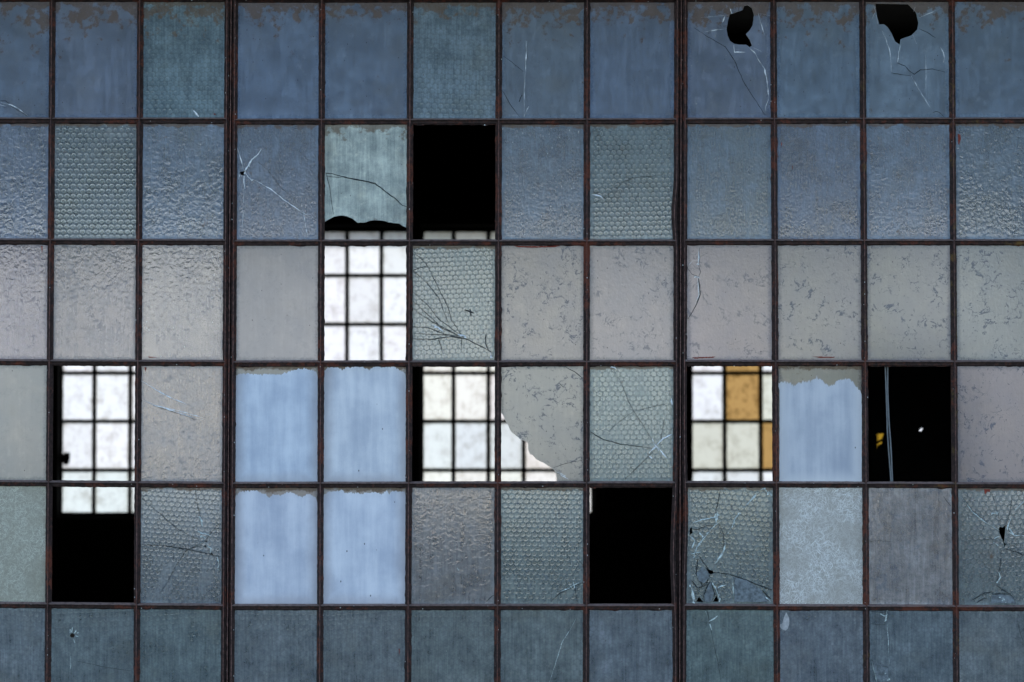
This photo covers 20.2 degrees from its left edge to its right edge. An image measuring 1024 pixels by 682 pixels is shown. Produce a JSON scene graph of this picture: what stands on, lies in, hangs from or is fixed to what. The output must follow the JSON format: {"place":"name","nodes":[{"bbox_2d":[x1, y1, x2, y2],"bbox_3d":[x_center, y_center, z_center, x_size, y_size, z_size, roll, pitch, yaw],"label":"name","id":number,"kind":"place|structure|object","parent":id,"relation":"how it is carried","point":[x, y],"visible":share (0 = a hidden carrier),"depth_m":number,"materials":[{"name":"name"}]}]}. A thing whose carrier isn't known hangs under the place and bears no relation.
{"place":"outdoors","nodes":[
{"label":"outdoors","id":0,"kind":"place"},
{"bbox_2d":[868,366,950,481],"bbox_3d":[2.662,1.216,18.969,0.820,2.294,0.800,0,-2,0],"label":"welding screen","id":1,"kind":"object","parent":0,"point":[919,398],"visible":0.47,"depth_m":18.99,"materials":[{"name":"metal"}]},
{"label":"ground","id":2,"kind":"structure","parent":0,"visible":0},
{"bbox_2d":[52,4,1005,636],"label":"factory hall","id":3,"kind":"structure","parent":2,"relation":"on","point":[454,184],"depth_m":29.98,"materials":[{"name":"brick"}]},
{"bbox_2d":[59,366,134,517],"bbox_3d":[-3.817,0.324,30.162,1.951,3.112,0.035,0,-2,0],"label":"steel window","id":4,"kind":"structure","parent":3,"relation":"attached to","point":[97,424],"depth_m":30.14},
{"bbox_2d":[60,452,69,464],"bbox_3d":[-4.682,1.231,30.096,0.113,0.140,0.073,0,-2,0],"label":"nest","id":5,"kind":"object","parent":4,"relation":"attached to","point":[65,458],"visible":1,"depth_m":30.08,"materials":[{"name":"black"}]},
{"bbox_2d":[0,0,229,681],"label":"steel window","id":6,"kind":"structure","parent":3,"relation":"attached to","point":[114,182],"depth_m":12.01,"materials":[{"name":"grey glass"}]},
{"bbox_2d":[226,0,232,681],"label":"mullion","id":7,"kind":"object","parent":3,"relation":"on","point":[229,345],"visible":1,"depth_m":12.00,"materials":[{"name":"paint"}]},
{"bbox_2d":[324,226,412,480],"bbox_3d":[-1.929,0.325,30.162,1.888,3.110,0.034,0,-2,0],"label":"steel window","id":8,"kind":"structure","parent":3,"relation":"attached to","point":[365,305],"depth_m":30.19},
{"bbox_2d":[229,0,679,681],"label":"steel window","id":9,"kind":"structure","parent":3,"relation":"attached to","point":[357,554],"depth_m":12.01,"materials":[{"name":"blue glass"}]},
{"bbox_2d":[420,226,594,517],"bbox_3d":[-0.048,0.324,30.162,1.919,3.110,0.035,0,-2,0],"label":"steel window","id":10,"kind":"structure","parent":3,"relation":"attached to","point":[457,423],"depth_m":30.14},
{"bbox_2d":[601,487,671,517],"bbox_3d":[1.363,0.325,30.171,0.956,3.108,0.052,0,-2,0],"label":"steel window","id":11,"kind":"structure","parent":3,"relation":"attached to","point":[633,502],"depth_m":30.13,"materials":[{"name":"black"}]},
{"bbox_2d":[675,0,682,681],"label":"mullion","id":12,"kind":"object","parent":3,"relation":"on","point":[679,535],"visible":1,"depth_m":12.00,"materials":[{"name":"paint"}]},
{"bbox_2d":[690,366,771,480],"bbox_3d":[2.796,0.325,30.162,1.967,3.109,0.035,0,-2,0],"label":"steel window","id":13,"kind":"structure","parent":3,"relation":"attached to","point":[730,423],"depth_m":30.14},
{"bbox_2d":[681,0,1023,681],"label":"steel window","id":14,"kind":"structure","parent":3,"relation":"attached to","point":[852,190],"depth_m":12.01,"materials":[{"name":"grey glass"}]},
{"bbox_2d":[885,367,892,481],"bbox_3d":[1.578,1.097,12.134,0.042,2.037,0.315,0,-2,0],"label":"cable","id":15,"kind":"object","parent":3,"relation":"hanging from","point":[888,425],"visible":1,"depth_m":12.03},
{"bbox_2d":[875,428,922,456],"bbox_3d":[4.732,0.325,30.162,1.962,3.110,0.034,0,-2,0],"label":"steel window","id":16,"kind":"structure","parent":3,"relation":"attached to","point":[878,437],"depth_m":30.12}
]}

